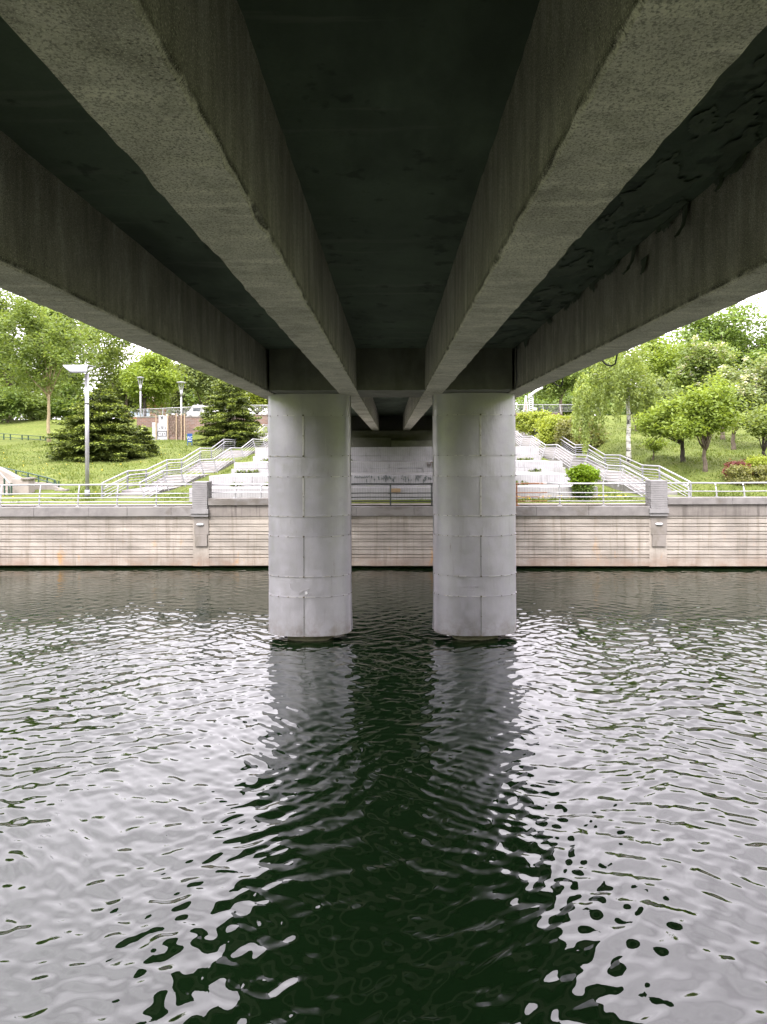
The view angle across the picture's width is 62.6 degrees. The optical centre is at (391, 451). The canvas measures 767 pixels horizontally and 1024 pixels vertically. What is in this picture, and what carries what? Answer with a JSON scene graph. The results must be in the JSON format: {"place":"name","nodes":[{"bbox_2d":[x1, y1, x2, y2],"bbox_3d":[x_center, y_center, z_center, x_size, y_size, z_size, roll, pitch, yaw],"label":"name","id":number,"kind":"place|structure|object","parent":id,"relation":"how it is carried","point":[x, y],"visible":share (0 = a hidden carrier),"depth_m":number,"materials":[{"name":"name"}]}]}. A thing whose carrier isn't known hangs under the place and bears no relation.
{"place":"outdoors","nodes":[
{"label":"outdoors","id":0,"kind":"place"},
{"bbox_2d":[1,503,644,505],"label":"path","id":1,"kind":"structure","parent":0,"point":[351,504],"depth_m":27.94,"materials":[{"name":"concrete"}]},
{"bbox_2d":[0,566,766,1023],"bbox_3d":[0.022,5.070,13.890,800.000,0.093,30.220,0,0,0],"label":"river water","id":2,"kind":"structure","parent":0,"point":[218,804],"depth_m":9.10,"materials":[{"name":"green liquid"}]},
{"bbox_2d":[0,414,766,566],"bbox_3d":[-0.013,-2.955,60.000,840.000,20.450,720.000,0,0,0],"label":"ground","id":3,"kind":"structure","parent":0,"point":[35,428],"depth_m":40.60,"materials":[{"name":"green plant"}]},
{"bbox_2d":[0,391,8,406],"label":"bush","id":4,"kind":"object","parent":3,"relation":"on","point":[3,403],"visible":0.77,"depth_m":74.28,"materials":[{"name":"green plant"}]},
{"bbox_2d":[0,472,11,495],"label":"step handrail","id":5,"kind":"object","parent":3,"relation":"on","point":[9,488],"visible":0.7,"depth_m":30.97,"materials":[{"name":"metal"}]},
{"bbox_2d":[0,383,33,423],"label":"bush","id":6,"kind":"object","parent":3,"relation":"on","point":[7,411],"visible":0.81,"depth_m":75.26,"materials":[{"name":"green plant"}]},
{"bbox_2d":[0,288,41,419],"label":"broadleaf tree","id":7,"kind":"object","parent":3,"relation":"on","point":[4,307],"visible":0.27,"depth_m":79.83,"materials":[{"name":"green plant"}]},
{"bbox_2d":[0,433,46,440],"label":"rail fence","id":8,"kind":"object","parent":3,"relation":"on","point":[10,437],"visible":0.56,"depth_m":63.19,"materials":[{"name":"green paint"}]},
{"bbox_2d":[14,365,44,419],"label":"distant tree","id":9,"kind":"object","parent":3,"relation":"on","point":[15,418],"visible":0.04,"depth_m":121.23,"materials":[{"name":"green plant"}]},
{"bbox_2d":[7,390,58,420],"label":"bush","id":10,"kind":"object","parent":3,"relation":"on","point":[39,411],"visible":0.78,"depth_m":77.26,"materials":[{"name":"green plant"}]},
{"bbox_2d":[0,467,68,493],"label":"ramp wall","id":11,"kind":"structure","parent":3,"relation":"on","point":[11,477],"depth_m":31.98,"materials":[{"name":"concrete"}]},
{"bbox_2d":[2,467,59,486],"bbox_3d":[-19.756,1.419,32.868,5.142,2.048,0.528,0,0,9],"label":"ramp railing","id":12,"kind":"object","parent":11,"relation":"on","point":[46,480],"visible":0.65,"depth_m":32.67,"materials":[{"name":"metal"}]},
{"bbox_2d":[0,294,118,441],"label":"young tree","id":13,"kind":"object","parent":3,"relation":"on","point":[54,338],"visible":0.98,"depth_m":59.30,"materials":[{"name":"green plant"}]},
{"bbox_2d":[43,378,83,419],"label":"bush","id":14,"kind":"object","parent":3,"relation":"on","point":[58,411],"visible":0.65,"depth_m":79.06,"materials":[{"name":"green plant"}]},
{"bbox_2d":[41,367,98,418],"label":"distant tree","id":15,"kind":"object","parent":3,"relation":"on","point":[80,377],"visible":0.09,"depth_m":113.87,"materials":[{"name":"green plant"}]},
{"bbox_2d":[11,301,137,402],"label":"broadleaf tree","id":16,"kind":"object","parent":3,"relation":"on","point":[92,372],"visible":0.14,"depth_m":83.62,"materials":[{"name":"green plant"}]},
{"bbox_2d":[63,364,94,496],"bbox_3d":[-15.310,-1.029,30.935,1.323,6.552,1.029,0,0,0],"label":"street lamp","id":17,"kind":"object","parent":3,"relation":"on","point":[73,368],"visible":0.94,"depth_m":30.92,"materials":[{"name":"metal"}]},
{"bbox_2d":[41,383,157,461],"bbox_3d":[-21.195,-2.079,46.036,8.052,5.762,7.585,0,0,0],"label":"spruce tree","id":18,"kind":"object","parent":3,"relation":"on","point":[112,440],"visible":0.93,"depth_m":44.61,"materials":[{"name":"green plant"}]},
{"bbox_2d":[87,342,123,401],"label":"distant tree","id":19,"kind":"object","parent":3,"relation":"on","point":[105,379],"visible":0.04,"depth_m":119.35,"materials":[{"name":"green plant"}]},
{"bbox_2d":[113,387,150,414],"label":"bush","id":20,"kind":"object","parent":3,"relation":"on","point":[130,402],"visible":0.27,"depth_m":89.45,"materials":[{"name":"green plant"}]},
{"bbox_2d":[73,334,194,413],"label":"broadleaf tree","id":21,"kind":"object","parent":3,"relation":"on","point":[120,353],"visible":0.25,"depth_m":87.96,"materials":[{"name":"green plant"}]},
{"bbox_2d":[137,377,143,416],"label":"lamp post","id":22,"kind":"object","parent":3,"relation":"on","point":[140,386],"visible":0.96,"depth_m":73.92,"materials":[{"name":"metal"}]},
{"bbox_2d":[133,424,160,457],"bbox_3d":[-18.678,-0.728,47.432,2.823,2.630,2.745,0,0,0],"label":"spruce tree","id":23,"kind":"object","parent":3,"relation":"on","point":[151,447],"visible":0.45,"depth_m":47.23,"materials":[{"name":"green plant"}]},
{"bbox_2d":[130,397,165,418],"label":"orange house","id":24,"kind":"structure","parent":3,"relation":"on","point":[135,414],"depth_m":104.11,"materials":[{"name":"brown brick"}]},
{"bbox_2d":[112,350,190,416],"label":"broadleaf tree","id":25,"kind":"object","parent":3,"relation":"on","point":[159,378],"visible":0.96,"depth_m":80.91,"materials":[{"name":"green plant"}]},
{"bbox_2d":[152,415,166,439],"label":"painted board","id":26,"kind":"object","parent":3,"relation":"on","point":[161,429],"visible":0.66,"depth_m":65.97,"materials":[{"name":"white paint"}]},
{"bbox_2d":[153,352,179,415],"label":"distant tree","id":27,"kind":"object","parent":3,"relation":"on","point":[170,407],"visible":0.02,"depth_m":117.20,"materials":[{"name":"green plant"}]},
{"bbox_2d":[155,413,189,439],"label":"vine frame","id":28,"kind":"object","parent":3,"relation":"on","point":[176,427],"visible":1,"depth_m":65.92,"materials":[{"name":"brown wood"}]},
{"bbox_2d":[154,362,199,415],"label":"distant tree","id":29,"kind":"object","parent":3,"relation":"on","point":[177,402],"visible":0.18,"depth_m":113.03,"materials":[{"name":"green plant"}]},
{"bbox_2d":[176,381,185,413],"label":"lamp post","id":30,"kind":"object","parent":3,"relation":"on","point":[180,383],"visible":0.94,"depth_m":70.43,"materials":[{"name":"metal"}]},
{"bbox_2d":[187,434,191,445],"bbox_3d":[-17.889,-1.000,55.998,0.503,1.164,0.055,0,0,0],"label":"wc sign","id":31,"kind":"object","parent":3,"relation":"on","point":[189,437],"visible":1,"depth_m":55.98,"materials":[{"name":"white paint"}]},
{"bbox_2d":[115,433,267,495],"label":"stone staircase","id":32,"kind":"structure","parent":3,"relation":"on","point":[169,481],"depth_m":38.66,"materials":[{"name":"grey stone"}]},
{"bbox_2d":[101,424,267,498],"bbox_3d":[-13.737,-0.795,52.800,0.218,6.631,45.510,0,0,0],"label":"stair railing","id":33,"kind":"object","parent":32,"relation":"on","point":[166,465],"visible":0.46,"depth_m":38.13,"materials":[{"name":"metal"}]},
{"bbox_2d":[139,436,267,498],"bbox_3d":[-11.243,-0.777,52.800,0.388,6.693,45.498,0,0,2],"label":"stair railing","id":34,"kind":"object","parent":32,"relation":"on","point":[200,460],"visible":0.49,"depth_m":38.06,"materials":[{"name":"metal"}]},
{"bbox_2d":[136,416,249,433],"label":"brick wall","id":35,"kind":"structure","parent":3,"relation":"on","point":[193,421],"depth_m":71.70,"materials":[{"name":"brick"}]},
{"bbox_2d":[134,406,225,416],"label":"railing","id":36,"kind":"object","parent":35,"relation":"on","point":[169,409],"visible":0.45,"depth_m":72.29,"materials":[{"name":"metal"}]},
{"bbox_2d":[187,405,203,415],"bbox_3d":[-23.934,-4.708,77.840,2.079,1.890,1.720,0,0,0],"label":"parked van","id":37,"kind":"object","parent":3,"relation":"on","point":[194,409],"visible":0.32,"depth_m":77.00,"materials":[{"name":"white paint"}]},
{"bbox_2d":[176,368,216,410],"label":"distant tree","id":38,"kind":"object","parent":3,"relation":"on","point":[195,399],"visible":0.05,"depth_m":111.52,"materials":[{"name":"green plant"}]},
{"bbox_2d":[175,365,250,411],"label":"broadleaf tree","id":39,"kind":"object","parent":3,"relation":"on","point":[197,381],"visible":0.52,"depth_m":88.77,"materials":[{"name":"green plant"}]},
{"bbox_2d":[192,379,266,446],"bbox_3d":[-14.909,-3.949,58.089,7.255,7.377,7.031,0,0,38],"label":"spruce tree","id":40,"kind":"object","parent":3,"relation":"on","point":[221,425],"visible":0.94,"depth_m":56.89,"materials":[{"name":"green plant"}]},
{"bbox_2d":[236,393,267,413],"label":"broadleaf tree","id":41,"kind":"object","parent":3,"relation":"on","point":[254,399],"visible":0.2,"depth_m":93.52,"materials":[{"name":"green plant"}]},
{"bbox_2d":[249,405,267,413],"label":"railing","id":42,"kind":"object","parent":3,"relation":"on","point":[260,409],"visible":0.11,"depth_m":72.97,"materials":[{"name":"metal"}]},
{"bbox_2d":[253,414,267,425],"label":"brick wall","id":43,"kind":"structure","parent":3,"relation":"on","point":[263,420],"depth_m":74.60,"materials":[{"name":"brick"}]},
{"bbox_2d":[4,447,619,498],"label":"dandelions","id":44,"kind":"object","parent":3,"relation":"on","point":[179,454],"visible":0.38,"depth_m":35.74,"materials":[{"name":"yellow plant"}]},
{"bbox_2d":[352,438,390,446],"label":"concrete block","id":45,"kind":"structure","parent":3,"relation":"on","point":[371,442],"depth_m":44.70,"materials":[{"name":"grey concrete"}]},
{"bbox_2d":[0,0,766,640],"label":"river bridge","id":46,"kind":"structure","parent":3,"relation":"on","point":[328,230],"depth_m":5.72,"materials":[{"name":"concrete"}]},
{"bbox_2d":[0,480,766,565],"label":"quay wall","id":47,"kind":"structure","parent":3,"relation":"on","point":[711,531],"depth_m":27.25,"materials":[{"name":"concrete"}]},
{"bbox_2d":[0,484,191,506],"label":"promenade railing","id":48,"kind":"object","parent":47,"relation":"on","point":[78,493],"visible":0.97,"depth_m":27.90,"materials":[{"name":"metal"}]},
{"bbox_2d":[210,483,267,497],"bbox_3d":[-5.729,1.727,27.690,4.406,0.638,0.276,0,0,2],"label":"promenade railing","id":49,"kind":"object","parent":47,"relation":"on","point":[260,492],"visible":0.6,"depth_m":27.75,"materials":[{"name":"metal"}]},
{"bbox_2d":[351,483,432,505],"bbox_3d":[0.436,1.880,27.480,7.931,0.998,0.226,0,0,2],"label":"promenade railing","id":50,"kind":"object","parent":47,"relation":"on","point":[390,493],"visible":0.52,"depth_m":27.46,"materials":[{"name":"metal"}]},
{"bbox_2d":[516,483,546,505],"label":"promenade railing","id":51,"kind":"object","parent":47,"relation":"on","point":[517,497],"visible":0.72,"depth_m":27.26,"materials":[{"name":"metal"}]},
{"bbox_2d":[547,482,646,505],"bbox_3d":[8.870,1.843,27.207,4.266,0.996,0.186,0,0,2],"label":"promenade railing","id":52,"kind":"object","parent":47,"relation":"on","point":[560,496],"visible":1,"depth_m":27.18,"materials":[{"name":"metal"}]},
{"bbox_2d":[667,482,766,496],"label":"promenade railing","id":53,"kind":"object","parent":47,"relation":"on","point":[716,491],"visible":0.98,"depth_m":27.13,"materials":[{"name":"metal"}]},
{"bbox_2d":[209,472,571,486],"bbox_3d":[0.032,1.676,33.611,18.380,1.028,4.977,0,0,0],"label":"concrete step","id":54,"kind":"object","parent":3,"relation":"on","point":[427,477],"visible":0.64,"depth_m":31.29,"materials":[{"name":"grey concrete"}]},
{"bbox_2d":[189,484,597,500],"bbox_3d":[0.110,2.283,30.084,19.130,1.253,2.231,0,0,0],"label":"concrete step","id":55,"kind":"object","parent":3,"relation":"on","point":[371,490],"visible":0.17,"depth_m":29.15,"materials":[{"name":"grey concrete"}]},
{"bbox_2d":[391,488,400,491],"bbox_3d":[0.203,1.798,29.065,0.457,0.175,0.090,0,0,0],"label":"brown plaque","id":56,"kind":"object","parent":55,"relation":"attached to","point":[395,489],"visible":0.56,"depth_m":29.02,"materials":[{"name":"brown metal"}]},
{"bbox_2d":[253,446,540,467],"bbox_3d":[0.387,0.406,43.014,18.960,1.424,3.172,0,0,0],"label":"concrete step","id":57,"kind":"object","parent":3,"relation":"on","point":[391,453],"visible":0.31,"depth_m":41.60,"materials":[{"name":"grey concrete"}]},
{"bbox_2d":[231,460,565,472],"bbox_3d":[0.415,1.148,38.766,19.010,1.120,5.868,0,0,0],"label":"concrete step","id":58,"kind":"object","parent":3,"relation":"on","point":[427,466],"visible":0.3,"depth_m":36.00,"materials":[{"name":"grey concrete"}]},
{"bbox_2d":[230,457,540,486],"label":"weeds","id":59,"kind":"object","parent":58,"relation":"on","point":[256,470],"visible":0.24,"depth_m":35.75,"materials":[{"name":"green plant"}]},
{"bbox_2d":[391,440,432,446],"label":"concrete block","id":60,"kind":"structure","parent":3,"relation":"on","point":[411,443],"depth_m":44.70,"materials":[{"name":"grey concrete"}]},
{"bbox_2d":[523,395,527,410],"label":"lattice pylon","id":61,"kind":"object","parent":3,"relation":"on","point":[525,400],"visible":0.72,"depth_m":77.95,"materials":[{"name":"grey metal"}]},
{"bbox_2d":[515,409,553,437],"bbox_3d":[13.843,-2.591,61.954,5.569,3.252,3.117,0,0,-16],"label":"bush","id":62,"kind":"object","parent":3,"relation":"on","point":[529,417],"visible":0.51,"depth_m":61.59,"materials":[{"name":"green plant"}]},
{"bbox_2d":[528,387,542,412],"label":"curved lamp","id":63,"kind":"object","parent":3,"relation":"on","point":[530,395],"visible":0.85,"depth_m":74.83,"materials":[{"name":"metal"}]},
{"bbox_2d":[515,392,558,410],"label":"bush","id":64,"kind":"object","parent":3,"relation":"on","point":[538,401],"visible":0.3,"depth_m":89.41,"materials":[{"name":"green plant"}]},
{"bbox_2d":[515,404,572,413],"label":"railing","id":65,"kind":"object","parent":3,"relation":"on","point":[525,407],"visible":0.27,"depth_m":75.98,"materials":[{"name":"metal"}]},
{"bbox_2d":[524,387,572,403],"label":"distant tree","id":66,"kind":"object","parent":3,"relation":"on","point":[557,398],"visible":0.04,"depth_m":106.85,"materials":[{"name":"green plant"}]},
{"bbox_2d":[534,415,565,447],"bbox_3d":[14.047,-1.573,54.055,3.231,3.116,2.628,0,0,-22],"label":"bush","id":67,"kind":"object","parent":3,"relation":"on","point":[545,430],"visible":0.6,"depth_m":53.60,"materials":[{"name":"green plant"}]},
{"bbox_2d":[531,413,572,431],"bbox_3d":[16.069,-2.537,60.006,5.684,2.289,2.867,0,0,0],"label":"bush","id":68,"kind":"object","parent":3,"relation":"on","point":[538,424],"visible":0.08,"depth_m":59.91,"materials":[{"name":"green plant"}]},
{"bbox_2d":[529,367,588,415],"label":"broadleaf tree","id":69,"kind":"object","parent":3,"relation":"on","point":[552,390],"visible":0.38,"depth_m":79.26,"materials":[{"name":"green plant"}]},
{"bbox_2d":[553,416,580,451],"bbox_3d":[14.802,-1.353,51.922,3.052,3.246,3.067,0,0,0],"label":"bush","id":70,"kind":"object","parent":3,"relation":"on","point":[563,428],"visible":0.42,"depth_m":51.58,"materials":[{"name":"green plant"}]},
{"bbox_2d":[544,390,596,415],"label":"bush","id":71,"kind":"object","parent":3,"relation":"on","point":[567,408],"visible":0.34,"depth_m":85.44,"materials":[{"name":"green plant"}]},
{"bbox_2d":[564,462,601,499],"bbox_3d":[8.745,1.399,28.790,1.531,1.826,1.583,0,0,41],"label":"topiary bush","id":72,"kind":"object","parent":3,"relation":"on","point":[582,473],"visible":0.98,"depth_m":28.45,"materials":[{"name":"green plant"}]},
{"bbox_2d":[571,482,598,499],"bbox_3d":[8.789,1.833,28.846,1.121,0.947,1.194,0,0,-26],"label":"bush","id":73,"kind":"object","parent":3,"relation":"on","point":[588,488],"visible":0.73,"depth_m":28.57,"materials":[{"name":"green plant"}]},
{"bbox_2d":[568,420,611,450],"bbox_3d":[15.685,-1.268,49.858,3.300,2.903,2.979,0,0,0],"label":"bush","id":74,"kind":"object","parent":3,"relation":"on","point":[599,442],"visible":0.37,"depth_m":49.38,"materials":[{"name":"green plant"}]},
{"bbox_2d":[577,360,606,415],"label":"broadleaf tree","id":75,"kind":"object","parent":3,"relation":"on","point":[588,372],"visible":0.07,"depth_m":88.17,"materials":[{"name":"green plant"}]},
{"bbox_2d":[515,429,677,494],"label":"stone staircase","id":76,"kind":"structure","parent":3,"relation":"on","point":[550,455],"depth_m":41.67,"materials":[{"name":"grey stone"}]},
{"bbox_2d":[515,431,649,495],"bbox_3d":[11.395,-0.881,52.450,0.388,6.783,46.198,0,0,-2],"label":"stair railing","id":77,"kind":"object","parent":76,"relation":"on","point":[586,458],"visible":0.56,"depth_m":37.85,"materials":[{"name":"metal"}]},
{"bbox_2d":[515,421,691,496],"bbox_3d":[13.879,-0.921,52.450,0.218,6.721,46.210,0,0,0],"label":"stair railing","id":78,"kind":"object","parent":76,"relation":"on","point":[659,472],"visible":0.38,"depth_m":36.19,"materials":[{"name":"metal"}]},
{"bbox_2d":[593,395,634,415],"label":"bush","id":79,"kind":"object","parent":3,"relation":"on","point":[609,412],"visible":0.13,"depth_m":81.79,"materials":[{"name":"green plant"}]},
{"bbox_2d":[570,340,665,463],"bbox_3d":[14.542,-3.867,41.649,6.150,9.750,7.939,0,0,34],"label":"birch tree","id":80,"kind":"object","parent":3,"relation":"on","point":[617,377],"visible":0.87,"depth_m":40.72,"materials":[{"name":"green plant"}]},
{"bbox_2d":[622,373,685,430],"bbox_3d":[25.024,-4.426,59.733,7.205,6.226,5.707,0,0,0],"label":"broadleaf tree","id":81,"kind":"object","parent":3,"relation":"on","point":[663,384],"visible":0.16,"depth_m":59.02,"materials":[{"name":"green plant"}]},
{"bbox_2d":[639,437,669,459],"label":"sapling","id":82,"kind":"object","parent":3,"relation":"on","point":[657,445],"visible":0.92,"depth_m":39.59,"materials":[{"name":"green plant"}]},
{"bbox_2d":[625,334,692,395],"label":"broadleaf tree","id":83,"kind":"object","parent":3,"relation":"on","point":[662,365],"visible":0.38,"depth_m":78.87,"materials":[{"name":"green plant"}]},
{"bbox_2d":[629,391,694,462],"bbox_3d":[16.762,-1.301,36.884,4.816,4.431,4.362,0,0,-35],"label":"tree","id":84,"kind":"object","parent":3,"relation":"on","point":[654,424],"visible":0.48,"depth_m":36.53,"materials":[{"name":"green plant"}]},
{"bbox_2d":[656,331,684,352],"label":"distant tree","id":85,"kind":"object","parent":3,"relation":"on","point":[675,342],"depth_m":108.91,"materials":[{"name":"green plant"}]},
{"bbox_2d":[659,332,742,439],"bbox_3d":[24.692,-5.057,50.002,6.262,8.891,5.267,0,0,-29],"label":"flowering tree","id":86,"kind":"object","parent":3,"relation":"on","point":[699,360],"visible":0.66,"depth_m":49.45,"materials":[{"name":"green plant"}]},
{"bbox_2d":[661,367,756,471],"bbox_3d":[17.038,-1.610,34.424,5.205,5.964,3.813,0,0,-30],"label":"tree","id":87,"kind":"object","parent":3,"relation":"on","point":[703,412],"visible":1,"depth_m":33.84,"materials":[{"name":"green plant"}]},
{"bbox_2d":[664,298,766,371],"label":"broadleaf tree","id":88,"kind":"object","parent":3,"relation":"on","point":[708,328],"visible":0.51,"depth_m":80.89,"materials":[{"name":"green plant"}]},
{"bbox_2d":[697,351,766,449],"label":"flowering tree","id":89,"kind":"object","parent":3,"relation":"on","point":[752,387],"visible":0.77,"depth_m":42.97,"materials":[{"name":"green plant"}]},
{"bbox_2d":[721,459,753,476],"bbox_3d":[17.714,0.977,32.209,1.571,1.228,1.522,0,0,0],"label":"red shrub","id":90,"kind":"object","parent":3,"relation":"on","point":[742,462],"visible":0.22,"depth_m":32.10,"materials":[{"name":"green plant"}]},
{"bbox_2d":[723,464,766,485],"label":"clipped hedge","id":91,"kind":"object","parent":3,"relation":"on","point":[739,473],"visible":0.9,"depth_m":31.07,"materials":[{"name":"green plant"}]},
{"bbox_2d":[732,402,766,455],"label":"tree","id":92,"kind":"object","parent":3,"relation":"on","point":[756,421],"visible":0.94,"depth_m":35.98,"materials":[{"name":"green plant"}]},
{"bbox_2d":[741,320,766,403],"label":"broadleaf tree","id":93,"kind":"object","parent":3,"relation":"on","point":[762,351],"visible":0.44,"depth_m":77.46,"materials":[{"name":"green plant"}]},
{"bbox_2d":[744,454,766,467],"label":"bush","id":94,"kind":"object","parent":3,"relation":"on","point":[754,462],"visible":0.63,"depth_m":33.16,"materials":[{"name":"green plant"}]},
{"bbox_2d":[0,288,766,419],"label":"sky","id":95,"kind":"structure","parent":0,"point":[762,301],"materials":[{"name":"white"}]}
]}

